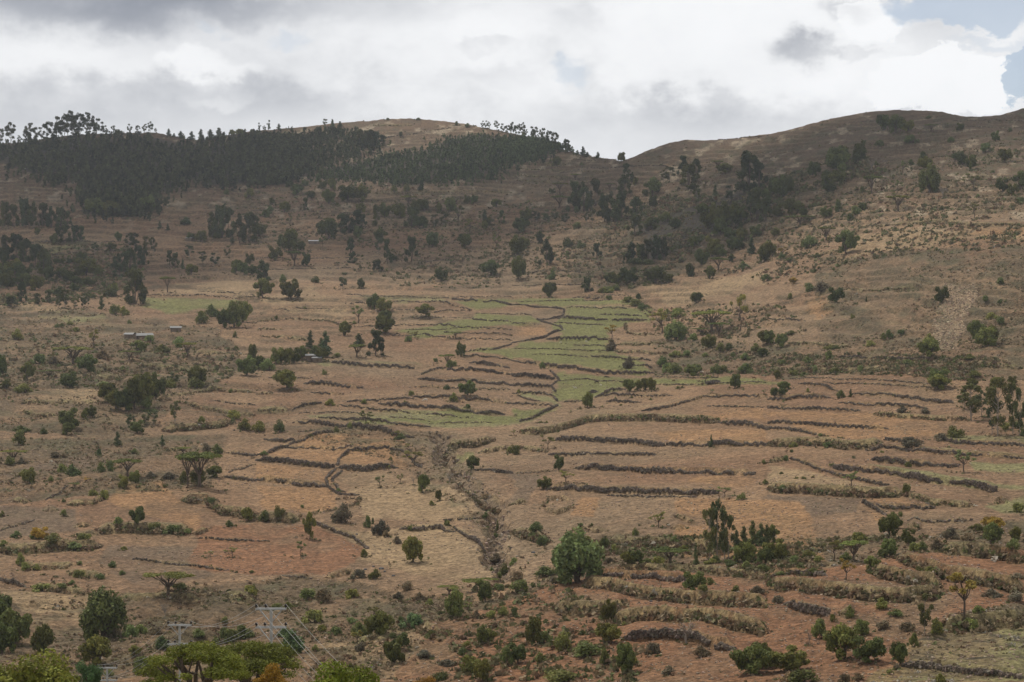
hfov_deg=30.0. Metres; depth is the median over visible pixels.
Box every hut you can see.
[123,333,135,338]
[135,333,153,339]
[170,326,181,331]
[185,237,193,240]
[305,354,315,360]
[308,240,318,243]
[312,356,322,362]
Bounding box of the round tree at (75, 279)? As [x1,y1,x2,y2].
[68,276,83,283]
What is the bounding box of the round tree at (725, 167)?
[715,162,733,172]
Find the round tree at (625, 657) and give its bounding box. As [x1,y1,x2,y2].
[615,642,635,671]
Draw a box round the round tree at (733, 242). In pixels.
[726,236,739,249]
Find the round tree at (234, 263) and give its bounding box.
[231,259,242,272]
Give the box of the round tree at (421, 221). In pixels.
[414,215,428,227]
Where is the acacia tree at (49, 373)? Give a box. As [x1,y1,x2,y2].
[36,369,60,376]
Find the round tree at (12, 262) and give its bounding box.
[7,258,19,270]
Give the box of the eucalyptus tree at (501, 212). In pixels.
[497,210,504,222]
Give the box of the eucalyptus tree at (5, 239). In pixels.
[0,234,10,250]
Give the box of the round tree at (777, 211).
[772,203,782,216]
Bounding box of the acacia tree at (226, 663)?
[135,640,252,681]
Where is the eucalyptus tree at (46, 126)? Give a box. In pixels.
[42,121,50,135]
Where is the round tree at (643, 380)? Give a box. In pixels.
[641,378,648,389]
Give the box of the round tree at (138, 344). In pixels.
[129,340,149,349]
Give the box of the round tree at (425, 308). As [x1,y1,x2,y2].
[415,303,434,315]
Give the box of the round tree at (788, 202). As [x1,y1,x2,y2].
[782,198,794,213]
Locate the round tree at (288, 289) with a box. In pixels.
[279,278,302,298]
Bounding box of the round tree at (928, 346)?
[916,337,939,356]
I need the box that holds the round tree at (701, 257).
[694,248,709,264]
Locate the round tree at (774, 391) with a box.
[770,388,777,395]
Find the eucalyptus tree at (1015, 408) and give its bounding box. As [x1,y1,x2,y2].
[1013,387,1023,435]
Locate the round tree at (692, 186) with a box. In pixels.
[685,183,699,190]
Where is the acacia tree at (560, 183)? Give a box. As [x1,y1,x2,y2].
[552,182,567,193]
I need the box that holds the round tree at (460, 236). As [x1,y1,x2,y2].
[457,233,471,245]
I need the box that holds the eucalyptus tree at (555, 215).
[551,209,557,218]
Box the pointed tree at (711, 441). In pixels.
[709,434,712,445]
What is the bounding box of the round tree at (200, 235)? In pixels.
[195,230,206,241]
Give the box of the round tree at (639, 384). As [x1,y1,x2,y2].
[635,380,643,390]
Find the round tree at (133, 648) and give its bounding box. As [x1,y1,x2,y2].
[128,645,142,655]
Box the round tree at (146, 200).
[139,194,155,209]
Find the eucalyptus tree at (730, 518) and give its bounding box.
[721,513,735,558]
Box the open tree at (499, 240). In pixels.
[492,235,501,247]
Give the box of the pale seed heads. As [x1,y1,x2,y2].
[2,137,1023,681]
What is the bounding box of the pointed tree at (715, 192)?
[712,184,717,195]
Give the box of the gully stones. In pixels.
[432,431,524,581]
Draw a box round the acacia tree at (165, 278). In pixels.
[159,276,175,291]
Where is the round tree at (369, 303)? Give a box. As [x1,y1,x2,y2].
[366,297,371,306]
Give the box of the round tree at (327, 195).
[321,188,335,203]
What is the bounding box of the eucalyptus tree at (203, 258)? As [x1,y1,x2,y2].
[198,250,206,263]
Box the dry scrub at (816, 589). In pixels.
[0,113,1023,681]
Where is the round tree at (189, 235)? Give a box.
[186,232,194,238]
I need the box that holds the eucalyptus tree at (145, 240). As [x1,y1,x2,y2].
[142,236,151,249]
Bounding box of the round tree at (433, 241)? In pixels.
[428,232,438,245]
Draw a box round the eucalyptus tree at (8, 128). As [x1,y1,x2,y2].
[4,122,15,138]
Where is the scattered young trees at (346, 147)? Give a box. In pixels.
[238,126,391,188]
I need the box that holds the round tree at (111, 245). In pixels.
[105,242,116,250]
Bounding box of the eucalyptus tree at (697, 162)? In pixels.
[692,158,700,172]
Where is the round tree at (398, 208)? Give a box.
[391,203,405,218]
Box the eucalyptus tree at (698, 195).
[692,188,700,201]
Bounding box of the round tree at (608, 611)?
[601,598,616,619]
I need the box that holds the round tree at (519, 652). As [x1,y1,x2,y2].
[508,642,526,662]
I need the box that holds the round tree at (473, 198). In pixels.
[470,195,477,203]
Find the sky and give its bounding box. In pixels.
[0,0,1023,160]
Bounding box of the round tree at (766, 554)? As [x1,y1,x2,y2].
[757,546,773,563]
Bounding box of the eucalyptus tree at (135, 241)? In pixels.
[131,233,139,247]
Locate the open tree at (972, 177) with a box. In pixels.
[962,173,980,187]
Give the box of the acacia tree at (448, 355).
[438,354,454,361]
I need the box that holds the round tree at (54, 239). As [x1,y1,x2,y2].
[49,233,57,244]
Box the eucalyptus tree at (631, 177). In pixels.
[630,172,633,181]
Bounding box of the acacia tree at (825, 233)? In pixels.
[818,227,835,240]
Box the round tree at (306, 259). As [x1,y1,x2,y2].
[301,251,310,265]
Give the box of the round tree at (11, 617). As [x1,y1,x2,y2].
[0,607,32,643]
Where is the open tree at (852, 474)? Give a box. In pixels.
[841,471,857,485]
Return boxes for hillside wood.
[0,129,330,223]
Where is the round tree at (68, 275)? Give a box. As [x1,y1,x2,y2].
[62,270,74,281]
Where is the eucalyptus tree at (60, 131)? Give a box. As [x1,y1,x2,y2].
[58,122,65,134]
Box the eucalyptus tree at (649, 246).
[641,238,654,260]
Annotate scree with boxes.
[932,283,979,349]
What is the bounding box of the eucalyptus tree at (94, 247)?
[91,242,98,254]
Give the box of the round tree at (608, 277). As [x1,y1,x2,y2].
[603,272,613,282]
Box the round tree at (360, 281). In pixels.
[356,278,364,288]
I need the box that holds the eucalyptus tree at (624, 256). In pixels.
[622,252,630,263]
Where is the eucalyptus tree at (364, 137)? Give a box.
[359,130,367,147]
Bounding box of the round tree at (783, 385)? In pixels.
[777,381,790,388]
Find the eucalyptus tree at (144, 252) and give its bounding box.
[141,246,149,263]
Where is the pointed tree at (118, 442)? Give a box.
[114,431,121,445]
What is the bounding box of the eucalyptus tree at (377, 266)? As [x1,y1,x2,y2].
[371,259,383,269]
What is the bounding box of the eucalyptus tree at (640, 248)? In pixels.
[633,243,646,263]
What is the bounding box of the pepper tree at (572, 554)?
[550,526,604,583]
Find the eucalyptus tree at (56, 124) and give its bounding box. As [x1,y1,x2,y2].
[50,116,60,133]
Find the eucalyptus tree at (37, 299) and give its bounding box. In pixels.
[34,293,40,303]
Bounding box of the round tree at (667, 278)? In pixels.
[660,272,673,282]
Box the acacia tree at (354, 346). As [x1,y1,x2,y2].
[348,344,365,357]
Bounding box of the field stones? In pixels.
[0,373,1023,681]
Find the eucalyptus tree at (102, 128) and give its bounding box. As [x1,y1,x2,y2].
[100,122,105,131]
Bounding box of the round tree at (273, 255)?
[268,246,282,260]
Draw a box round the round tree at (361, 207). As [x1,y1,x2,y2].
[355,203,365,211]
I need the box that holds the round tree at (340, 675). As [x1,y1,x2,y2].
[311,658,379,681]
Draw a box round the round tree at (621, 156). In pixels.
[617,152,624,160]
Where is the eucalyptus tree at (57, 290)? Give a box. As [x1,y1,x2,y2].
[50,286,67,299]
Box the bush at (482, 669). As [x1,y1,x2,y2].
[473,658,490,680]
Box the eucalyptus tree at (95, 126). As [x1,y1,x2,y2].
[93,118,99,131]
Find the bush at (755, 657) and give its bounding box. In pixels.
[729,641,772,674]
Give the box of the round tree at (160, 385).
[149,371,166,398]
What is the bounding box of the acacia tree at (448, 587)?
[437,585,459,594]
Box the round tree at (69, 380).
[59,371,77,386]
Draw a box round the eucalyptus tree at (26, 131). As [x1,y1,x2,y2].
[23,130,29,139]
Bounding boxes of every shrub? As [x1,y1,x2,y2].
[0,378,11,387]
[0,540,7,546]
[5,455,14,464]
[10,531,21,537]
[11,328,24,339]
[11,429,25,444]
[12,425,30,431]
[13,383,33,392]
[15,552,24,563]
[17,457,23,463]
[20,562,29,570]
[29,353,45,363]
[30,583,51,591]
[32,564,40,570]
[40,427,47,433]
[43,532,59,543]
[47,356,61,363]
[50,451,60,456]
[56,583,67,587]
[57,463,67,471]
[60,509,66,515]
[64,463,81,476]
[67,541,81,549]
[72,569,85,577]
[77,533,91,539]
[88,489,98,495]
[94,265,103,274]
[95,350,109,359]
[95,574,104,578]
[97,463,105,472]
[98,489,108,499]
[103,287,116,296]
[104,669,114,676]
[105,460,114,471]
[108,560,116,567]
[108,628,121,638]
[109,304,120,313]
[110,283,117,289]
[113,516,123,523]
[119,306,130,314]
[122,624,138,637]
[136,397,151,407]
[136,624,147,633]
[144,335,153,340]
[145,471,156,477]
[148,522,160,532]
[149,627,166,634]
[153,635,170,648]
[155,344,170,351]
[162,472,175,478]
[162,524,179,534]
[165,377,176,387]
[171,582,185,589]
[172,336,183,347]
[176,620,186,627]
[179,471,186,482]
[180,217,191,224]
[188,376,204,387]
[192,628,204,637]
[195,311,208,323]
[197,416,204,422]
[201,442,210,451]
[204,304,218,316]
[206,497,215,502]
[211,443,222,453]
[212,627,235,643]
[220,616,227,622]
[225,519,232,526]
[227,409,240,418]
[232,623,254,639]
[235,129,242,134]
[238,418,251,430]
[244,188,253,197]
[244,585,256,596]
[251,420,265,430]
[258,358,274,370]
[258,510,268,521]
[271,603,282,610]
[273,418,284,431]
[274,505,285,516]
[276,627,288,636]
[279,274,286,281]
[280,628,305,652]
[283,602,293,609]
[299,587,315,598]
[301,609,322,622]
[311,276,319,282]
[311,644,318,650]
[314,588,331,601]
[317,624,326,631]
[325,399,335,405]
[327,626,342,635]
[330,502,352,522]
[345,588,359,599]
[347,617,357,623]
[350,569,365,578]
[350,621,367,635]
[354,642,365,651]
[360,549,367,556]
[363,515,370,527]
[367,568,381,578]
[371,519,390,535]
[382,530,390,535]
[388,253,398,259]
[390,185,397,191]
[392,535,401,543]
[392,591,403,598]
[395,433,405,439]
[398,612,422,628]
[401,580,411,590]
[404,336,412,341]
[413,592,427,600]
[416,650,434,657]
[425,598,432,604]
[430,670,448,680]
[438,659,455,666]
[446,360,456,367]
[449,392,457,401]
[457,647,467,655]
[461,640,470,647]
[472,610,479,618]
[480,493,488,498]
[485,610,495,618]
[490,553,500,562]
[494,583,504,590]
[498,606,508,615]
[499,562,508,575]
[499,645,514,664]
[508,579,528,591]
[509,444,520,454]
[509,557,517,564]
[509,571,523,581]
[510,606,516,615]
[530,521,542,531]
[533,566,555,577]
[533,652,546,662]
[536,536,548,544]
[539,631,552,643]
[543,668,581,681]
[548,269,556,279]
[553,631,571,651]
[562,237,574,245]
[563,239,571,246]
[572,222,581,227]
[572,640,601,657]
[576,240,585,247]
[599,647,608,663]
[602,286,613,292]
[604,557,615,562]
[605,338,617,350]
[610,284,619,289]
[611,544,618,551]
[622,355,634,368]
[623,296,632,301]
[627,257,641,264]
[630,299,642,306]
[632,527,638,535]
[637,303,649,308]
[639,259,654,264]
[643,217,657,228]
[643,558,651,562]
[644,642,659,654]
[651,556,664,563]
[657,357,670,365]
[658,211,671,221]
[661,363,669,372]
[661,665,675,674]
[665,362,682,372]
[668,350,681,356]
[669,537,679,542]
[671,308,686,316]
[682,350,690,355]
[687,333,697,339]
[688,270,694,276]
[692,644,711,657]
[697,584,707,590]
[703,558,718,563]
[707,577,713,584]
[710,363,721,373]
[712,555,721,562]
[715,342,724,351]
[719,365,727,370]
[724,559,736,566]
[725,343,733,349]
[731,585,739,591]
[737,363,753,372]
[737,492,745,499]
[738,260,749,269]
[740,353,750,359]
[740,561,752,568]
[749,585,764,593]
[751,343,760,350]
[756,564,769,571]
[760,274,771,280]
[768,644,810,670]
[772,595,784,602]
[775,571,785,575]
[777,359,785,363]
[779,252,784,258]
[779,670,794,681]
[786,330,795,334]
[787,668,819,681]
[788,442,797,447]
[789,370,798,374]
[789,555,797,562]
[801,235,817,246]
[802,356,813,363]
[802,549,815,556]
[804,283,814,291]
[811,618,827,638]
[813,281,830,290]
[813,556,823,561]
[822,442,832,447]
[825,350,832,359]
[829,367,840,372]
[830,614,836,621]
[834,199,842,211]
[836,390,845,397]
[837,673,849,681]
[839,551,851,559]
[844,604,854,618]
[847,213,854,220]
[851,205,861,214]
[852,532,867,539]
[852,532,867,540]
[854,672,863,681]
[857,365,862,371]
[858,202,867,209]
[865,340,875,346]
[874,139,884,145]
[874,597,887,608]
[875,620,889,629]
[877,548,887,556]
[884,330,893,337]
[887,608,903,616]
[897,404,906,412]
[899,621,915,631]
[901,436,920,446]
[902,359,913,364]
[902,483,910,492]
[903,134,919,142]
[904,461,911,466]
[908,542,920,551]
[909,632,918,646]
[918,541,927,550]
[919,152,927,157]
[921,407,930,413]
[924,566,936,572]
[930,539,942,549]
[930,617,943,634]
[934,433,947,441]
[935,673,945,681]
[941,527,959,539]
[946,425,964,437]
[947,137,954,141]
[958,617,978,630]
[959,532,975,540]
[962,353,976,359]
[969,370,981,377]
[969,523,983,531]
[972,605,985,612]
[980,142,994,151]
[981,588,1003,597]
[985,312,998,319]
[996,277,1003,283]
[996,316,1003,323]
[999,422,1009,429]
[1006,538,1020,549]
[1007,591,1022,601]
[1009,420,1023,428]
[1010,572,1023,579]
[1011,502,1023,511]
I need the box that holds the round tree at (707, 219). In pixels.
[699,212,714,228]
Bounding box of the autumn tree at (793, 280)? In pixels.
[788,277,797,283]
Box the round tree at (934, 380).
[926,374,951,389]
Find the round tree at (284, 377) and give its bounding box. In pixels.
[272,369,296,388]
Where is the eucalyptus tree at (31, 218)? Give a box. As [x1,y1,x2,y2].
[24,200,38,225]
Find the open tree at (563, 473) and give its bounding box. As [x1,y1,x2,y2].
[560,470,573,482]
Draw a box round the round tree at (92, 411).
[84,404,96,416]
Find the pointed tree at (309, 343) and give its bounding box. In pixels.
[305,330,314,347]
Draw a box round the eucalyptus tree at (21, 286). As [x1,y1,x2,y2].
[17,281,27,301]
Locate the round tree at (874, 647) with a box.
[852,635,886,662]
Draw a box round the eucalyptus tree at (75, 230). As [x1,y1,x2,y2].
[69,224,80,241]
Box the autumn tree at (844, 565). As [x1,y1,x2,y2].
[840,558,856,579]
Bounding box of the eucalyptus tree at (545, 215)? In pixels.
[541,210,549,220]
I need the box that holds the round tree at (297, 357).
[287,347,300,362]
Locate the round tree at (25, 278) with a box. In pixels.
[14,273,32,286]
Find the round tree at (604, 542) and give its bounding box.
[600,538,609,546]
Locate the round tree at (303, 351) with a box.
[299,345,309,359]
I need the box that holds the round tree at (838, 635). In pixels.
[823,622,860,659]
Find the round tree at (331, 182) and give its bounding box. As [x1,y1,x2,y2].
[327,178,335,189]
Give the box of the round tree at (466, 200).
[463,194,470,202]
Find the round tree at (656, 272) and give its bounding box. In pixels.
[644,265,666,283]
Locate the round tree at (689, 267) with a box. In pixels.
[685,263,694,273]
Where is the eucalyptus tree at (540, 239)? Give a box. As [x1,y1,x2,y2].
[538,231,542,243]
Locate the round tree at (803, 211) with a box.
[799,208,807,214]
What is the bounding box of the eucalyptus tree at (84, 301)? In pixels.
[80,293,85,305]
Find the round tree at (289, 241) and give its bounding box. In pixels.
[280,228,298,250]
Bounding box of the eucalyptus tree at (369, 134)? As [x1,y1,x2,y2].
[365,129,374,148]
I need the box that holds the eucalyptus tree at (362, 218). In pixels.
[359,213,367,226]
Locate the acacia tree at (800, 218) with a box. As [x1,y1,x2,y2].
[781,215,815,224]
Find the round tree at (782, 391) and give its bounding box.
[778,388,787,394]
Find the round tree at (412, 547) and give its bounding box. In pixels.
[402,535,422,561]
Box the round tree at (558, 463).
[553,454,563,469]
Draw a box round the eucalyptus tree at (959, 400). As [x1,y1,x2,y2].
[957,392,969,406]
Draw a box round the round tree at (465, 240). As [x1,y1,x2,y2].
[457,234,470,246]
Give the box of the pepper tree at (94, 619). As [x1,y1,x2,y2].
[78,585,128,639]
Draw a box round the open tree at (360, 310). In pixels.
[351,305,363,321]
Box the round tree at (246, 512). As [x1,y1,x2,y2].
[241,507,252,520]
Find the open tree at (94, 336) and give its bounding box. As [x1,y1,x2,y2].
[88,329,99,345]
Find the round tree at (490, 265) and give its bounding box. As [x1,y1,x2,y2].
[479,260,499,275]
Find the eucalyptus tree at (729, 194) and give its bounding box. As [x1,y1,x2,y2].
[724,185,736,201]
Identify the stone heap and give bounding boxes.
[706,379,719,383]
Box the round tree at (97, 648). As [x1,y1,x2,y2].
[77,634,111,667]
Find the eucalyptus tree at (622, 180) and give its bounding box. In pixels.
[616,175,632,193]
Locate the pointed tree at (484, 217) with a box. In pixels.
[482,209,486,220]
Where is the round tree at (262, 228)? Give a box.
[253,223,267,235]
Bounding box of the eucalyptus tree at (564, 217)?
[561,213,569,223]
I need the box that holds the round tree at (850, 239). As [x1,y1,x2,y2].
[834,228,859,253]
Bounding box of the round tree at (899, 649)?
[889,641,908,664]
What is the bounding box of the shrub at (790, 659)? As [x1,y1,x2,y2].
[768,644,810,670]
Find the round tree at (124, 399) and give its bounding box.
[113,388,133,410]
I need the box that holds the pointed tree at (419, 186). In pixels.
[416,180,423,189]
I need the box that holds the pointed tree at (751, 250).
[746,237,755,253]
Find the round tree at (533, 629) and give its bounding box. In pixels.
[525,616,541,642]
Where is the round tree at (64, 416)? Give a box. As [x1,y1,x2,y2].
[58,407,79,426]
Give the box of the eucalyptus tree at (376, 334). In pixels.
[366,328,382,355]
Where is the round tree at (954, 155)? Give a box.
[951,152,957,159]
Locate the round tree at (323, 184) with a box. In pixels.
[317,180,326,188]
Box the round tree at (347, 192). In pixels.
[338,185,355,200]
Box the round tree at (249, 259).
[245,253,254,263]
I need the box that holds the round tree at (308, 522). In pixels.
[302,511,316,538]
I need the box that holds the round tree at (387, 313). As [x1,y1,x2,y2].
[378,310,391,319]
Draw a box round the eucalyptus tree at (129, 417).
[126,414,135,430]
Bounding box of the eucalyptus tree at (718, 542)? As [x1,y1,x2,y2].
[708,498,726,555]
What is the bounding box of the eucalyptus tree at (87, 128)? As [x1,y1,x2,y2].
[83,122,88,132]
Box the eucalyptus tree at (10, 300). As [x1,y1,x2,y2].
[5,295,18,306]
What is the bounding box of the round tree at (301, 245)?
[297,241,305,250]
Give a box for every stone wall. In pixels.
[0,519,34,530]
[0,577,25,587]
[31,239,112,242]
[45,485,67,499]
[132,557,228,570]
[147,293,254,298]
[198,536,253,541]
[213,400,254,404]
[225,475,256,481]
[226,452,255,456]
[228,464,252,472]
[255,456,334,467]
[256,429,333,455]
[256,477,326,486]
[257,257,354,258]
[257,267,353,269]
[263,437,294,442]
[282,575,311,578]
[285,445,351,449]
[292,401,321,409]
[292,419,414,437]
[299,411,364,413]
[303,379,362,388]
[316,522,368,548]
[320,416,430,426]
[324,467,359,495]
[331,360,414,367]
[331,470,345,491]
[336,445,422,467]
[338,462,398,471]
[341,404,457,416]
[345,300,471,309]
[346,396,412,401]
[347,293,511,298]
[354,323,511,329]
[378,401,504,414]
[388,127,450,136]
[391,333,512,340]
[392,309,468,312]
[399,523,455,531]
[405,327,459,329]
[410,316,473,318]
[414,394,511,403]
[415,386,510,389]
[417,377,512,385]
[421,367,445,374]
[443,517,479,520]
[444,331,512,335]
[447,366,510,374]
[451,297,512,304]
[454,526,485,553]
[463,353,511,359]
[465,343,511,351]
[469,360,509,367]
[472,318,510,321]
[475,468,512,473]
[511,318,562,342]
[511,360,653,374]
[511,372,554,379]
[512,284,585,285]
[512,382,552,386]
[512,390,558,400]
[512,401,553,405]
[513,347,609,351]
[514,303,564,319]
[516,299,609,302]
[519,404,558,421]
[526,270,580,273]
[534,354,587,356]
[546,483,719,494]
[547,335,607,339]
[548,451,655,455]
[549,370,559,391]
[554,435,664,446]
[557,322,602,324]
[558,315,647,320]
[559,378,621,381]
[566,306,626,308]
[572,294,630,299]
[574,462,755,475]
[590,164,665,168]
[591,355,650,360]
[594,387,625,397]
[601,313,641,315]
[601,572,687,582]
[602,392,672,396]
[606,398,639,402]
[607,494,696,497]
[624,626,737,650]
[641,394,756,410]
[655,376,718,377]
[656,381,766,384]
[666,439,767,446]
[707,405,764,407]
[718,135,768,139]
[718,419,768,429]
[767,394,830,400]
[767,405,859,411]
[767,419,888,428]
[769,317,804,320]
[769,426,816,434]
[770,568,826,576]
[775,561,836,566]
[783,600,830,615]
[789,457,888,485]
[790,376,926,383]
[798,382,837,390]
[823,381,952,389]
[832,463,997,492]
[838,401,925,408]
[840,354,929,359]
[852,392,953,402]
[861,499,886,514]
[865,443,1023,458]
[871,455,936,466]
[876,503,935,509]
[883,437,923,441]
[901,660,1023,678]
[907,516,972,522]
[936,463,959,467]
[944,438,1023,446]
[952,119,1021,121]
[965,126,1020,127]
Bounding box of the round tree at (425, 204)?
[416,199,428,209]
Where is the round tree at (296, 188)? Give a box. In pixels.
[291,184,303,194]
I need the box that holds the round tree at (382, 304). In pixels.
[376,298,392,309]
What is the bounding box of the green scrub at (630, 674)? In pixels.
[0,112,1023,681]
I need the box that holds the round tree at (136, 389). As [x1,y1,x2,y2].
[124,378,146,408]
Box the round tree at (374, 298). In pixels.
[367,293,380,309]
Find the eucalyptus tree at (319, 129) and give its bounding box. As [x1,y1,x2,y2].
[316,126,321,135]
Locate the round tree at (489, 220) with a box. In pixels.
[485,217,492,225]
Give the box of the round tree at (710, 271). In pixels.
[703,265,716,278]
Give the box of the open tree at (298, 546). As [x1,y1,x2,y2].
[297,541,305,554]
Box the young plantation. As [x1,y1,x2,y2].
[301,129,585,189]
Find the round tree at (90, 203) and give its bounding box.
[84,197,103,213]
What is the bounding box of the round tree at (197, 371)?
[187,365,207,381]
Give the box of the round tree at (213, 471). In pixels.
[205,465,221,476]
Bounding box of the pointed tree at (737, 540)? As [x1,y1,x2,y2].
[732,529,740,545]
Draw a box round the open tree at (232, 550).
[223,547,236,556]
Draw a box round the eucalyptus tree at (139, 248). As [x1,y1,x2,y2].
[132,245,144,264]
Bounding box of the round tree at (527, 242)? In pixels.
[523,237,529,246]
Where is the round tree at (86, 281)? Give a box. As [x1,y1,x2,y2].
[80,277,95,285]
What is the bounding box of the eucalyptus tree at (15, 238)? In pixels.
[6,232,22,259]
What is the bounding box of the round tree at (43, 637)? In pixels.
[30,623,55,652]
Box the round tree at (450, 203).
[444,197,456,211]
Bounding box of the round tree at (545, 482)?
[536,476,551,487]
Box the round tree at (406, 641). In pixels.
[389,632,409,646]
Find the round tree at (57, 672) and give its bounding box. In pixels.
[0,648,79,681]
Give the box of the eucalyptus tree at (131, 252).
[123,248,136,268]
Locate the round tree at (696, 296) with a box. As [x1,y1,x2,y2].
[690,292,703,302]
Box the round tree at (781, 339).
[775,333,787,347]
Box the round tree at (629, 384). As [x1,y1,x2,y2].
[622,379,635,391]
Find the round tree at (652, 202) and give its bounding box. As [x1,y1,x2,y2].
[648,195,657,206]
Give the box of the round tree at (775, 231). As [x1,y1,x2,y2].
[770,227,779,235]
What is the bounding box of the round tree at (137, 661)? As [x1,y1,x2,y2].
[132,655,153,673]
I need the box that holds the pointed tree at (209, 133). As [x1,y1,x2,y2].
[206,129,214,139]
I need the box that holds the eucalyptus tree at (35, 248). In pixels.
[26,243,42,266]
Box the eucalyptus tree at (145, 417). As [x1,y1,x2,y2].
[141,410,149,422]
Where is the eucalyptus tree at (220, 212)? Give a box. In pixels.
[211,203,230,237]
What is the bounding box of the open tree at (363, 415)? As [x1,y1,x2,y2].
[359,410,373,420]
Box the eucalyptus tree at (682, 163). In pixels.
[676,155,687,173]
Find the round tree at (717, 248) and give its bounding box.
[714,244,724,254]
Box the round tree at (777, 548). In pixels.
[761,538,787,558]
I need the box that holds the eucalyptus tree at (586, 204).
[574,181,593,212]
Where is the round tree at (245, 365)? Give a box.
[236,355,258,374]
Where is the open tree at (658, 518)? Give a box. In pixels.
[647,511,664,527]
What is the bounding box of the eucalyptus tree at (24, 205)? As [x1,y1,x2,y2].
[16,197,30,225]
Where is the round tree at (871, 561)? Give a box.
[864,555,881,568]
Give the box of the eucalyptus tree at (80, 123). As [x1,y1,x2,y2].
[75,112,85,131]
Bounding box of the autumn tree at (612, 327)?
[605,324,615,336]
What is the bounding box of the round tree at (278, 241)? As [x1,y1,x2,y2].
[276,235,282,247]
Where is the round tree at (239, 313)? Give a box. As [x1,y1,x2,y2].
[227,300,248,326]
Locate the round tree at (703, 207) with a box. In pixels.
[695,202,709,213]
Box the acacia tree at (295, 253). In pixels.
[286,251,301,265]
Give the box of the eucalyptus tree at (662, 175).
[660,170,665,179]
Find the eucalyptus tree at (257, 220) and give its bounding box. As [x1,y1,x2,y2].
[248,215,259,234]
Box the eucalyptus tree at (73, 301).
[71,298,79,306]
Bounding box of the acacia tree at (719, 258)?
[710,257,728,269]
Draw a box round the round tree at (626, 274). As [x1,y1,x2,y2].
[618,267,638,281]
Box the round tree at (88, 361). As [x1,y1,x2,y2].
[74,354,97,371]
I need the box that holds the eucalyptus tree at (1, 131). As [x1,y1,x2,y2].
[0,128,3,141]
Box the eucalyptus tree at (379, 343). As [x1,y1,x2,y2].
[376,336,384,355]
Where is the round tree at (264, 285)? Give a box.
[252,278,274,297]
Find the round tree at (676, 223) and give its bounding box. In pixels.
[669,218,681,227]
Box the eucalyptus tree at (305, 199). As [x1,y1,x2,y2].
[303,197,308,209]
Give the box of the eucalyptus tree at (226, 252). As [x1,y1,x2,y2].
[223,246,230,256]
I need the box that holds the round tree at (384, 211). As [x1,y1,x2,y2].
[380,201,390,217]
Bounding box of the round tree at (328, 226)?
[316,217,337,238]
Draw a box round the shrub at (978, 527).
[969,523,983,531]
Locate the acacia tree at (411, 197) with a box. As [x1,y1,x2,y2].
[400,196,416,203]
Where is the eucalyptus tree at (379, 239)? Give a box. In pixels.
[374,236,382,249]
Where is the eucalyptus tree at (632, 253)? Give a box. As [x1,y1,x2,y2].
[626,241,635,258]
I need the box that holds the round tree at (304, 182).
[301,179,308,184]
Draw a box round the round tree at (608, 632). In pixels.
[594,622,621,642]
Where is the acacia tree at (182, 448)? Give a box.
[174,447,189,453]
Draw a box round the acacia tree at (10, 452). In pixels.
[0,450,26,458]
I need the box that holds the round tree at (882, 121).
[875,114,888,129]
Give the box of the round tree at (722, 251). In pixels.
[718,248,727,255]
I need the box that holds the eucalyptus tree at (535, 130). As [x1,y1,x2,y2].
[532,127,537,135]
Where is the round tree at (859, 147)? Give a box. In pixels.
[853,140,866,155]
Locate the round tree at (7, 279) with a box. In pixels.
[0,270,13,287]
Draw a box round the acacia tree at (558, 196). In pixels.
[551,195,567,207]
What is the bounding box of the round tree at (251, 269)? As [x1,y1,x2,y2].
[247,264,256,274]
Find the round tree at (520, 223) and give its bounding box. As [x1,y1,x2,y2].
[512,217,529,232]
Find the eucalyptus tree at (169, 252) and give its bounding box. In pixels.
[166,250,174,264]
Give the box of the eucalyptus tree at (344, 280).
[339,272,346,286]
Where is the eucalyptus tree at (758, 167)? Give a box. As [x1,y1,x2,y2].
[749,159,768,189]
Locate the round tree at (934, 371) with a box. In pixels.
[930,368,949,385]
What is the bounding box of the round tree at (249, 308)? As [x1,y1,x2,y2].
[235,300,252,321]
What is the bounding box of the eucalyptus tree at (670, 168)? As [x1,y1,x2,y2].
[664,166,675,180]
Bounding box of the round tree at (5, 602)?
[0,593,12,619]
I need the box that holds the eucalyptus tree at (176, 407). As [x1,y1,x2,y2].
[170,400,180,420]
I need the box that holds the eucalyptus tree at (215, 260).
[209,253,219,266]
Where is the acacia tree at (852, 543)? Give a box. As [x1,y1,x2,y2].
[840,540,868,561]
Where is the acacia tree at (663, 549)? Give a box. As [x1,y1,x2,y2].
[650,546,689,562]
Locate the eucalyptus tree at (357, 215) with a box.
[353,210,362,228]
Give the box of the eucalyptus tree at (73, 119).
[65,110,78,134]
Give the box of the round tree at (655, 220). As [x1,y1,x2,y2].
[653,217,659,223]
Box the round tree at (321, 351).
[314,347,327,358]
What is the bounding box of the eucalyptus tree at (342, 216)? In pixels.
[337,213,345,231]
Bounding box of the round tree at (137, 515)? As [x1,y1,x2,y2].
[128,506,144,524]
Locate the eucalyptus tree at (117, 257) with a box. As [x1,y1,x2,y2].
[111,253,121,268]
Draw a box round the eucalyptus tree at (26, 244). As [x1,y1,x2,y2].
[16,238,34,261]
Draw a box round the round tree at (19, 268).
[5,261,32,283]
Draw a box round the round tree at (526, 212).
[519,208,531,218]
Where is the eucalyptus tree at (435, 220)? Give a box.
[430,214,438,225]
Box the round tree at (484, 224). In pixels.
[481,220,487,229]
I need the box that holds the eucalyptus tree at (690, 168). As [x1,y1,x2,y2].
[680,163,700,185]
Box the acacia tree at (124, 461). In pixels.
[112,458,142,476]
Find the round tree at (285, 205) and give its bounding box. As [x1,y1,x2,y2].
[278,200,290,211]
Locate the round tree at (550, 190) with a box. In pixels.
[548,188,555,193]
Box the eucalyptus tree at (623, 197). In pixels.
[616,192,629,217]
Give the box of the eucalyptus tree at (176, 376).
[166,373,178,381]
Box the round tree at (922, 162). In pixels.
[917,156,928,167]
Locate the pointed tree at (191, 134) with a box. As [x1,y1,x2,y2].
[188,131,194,139]

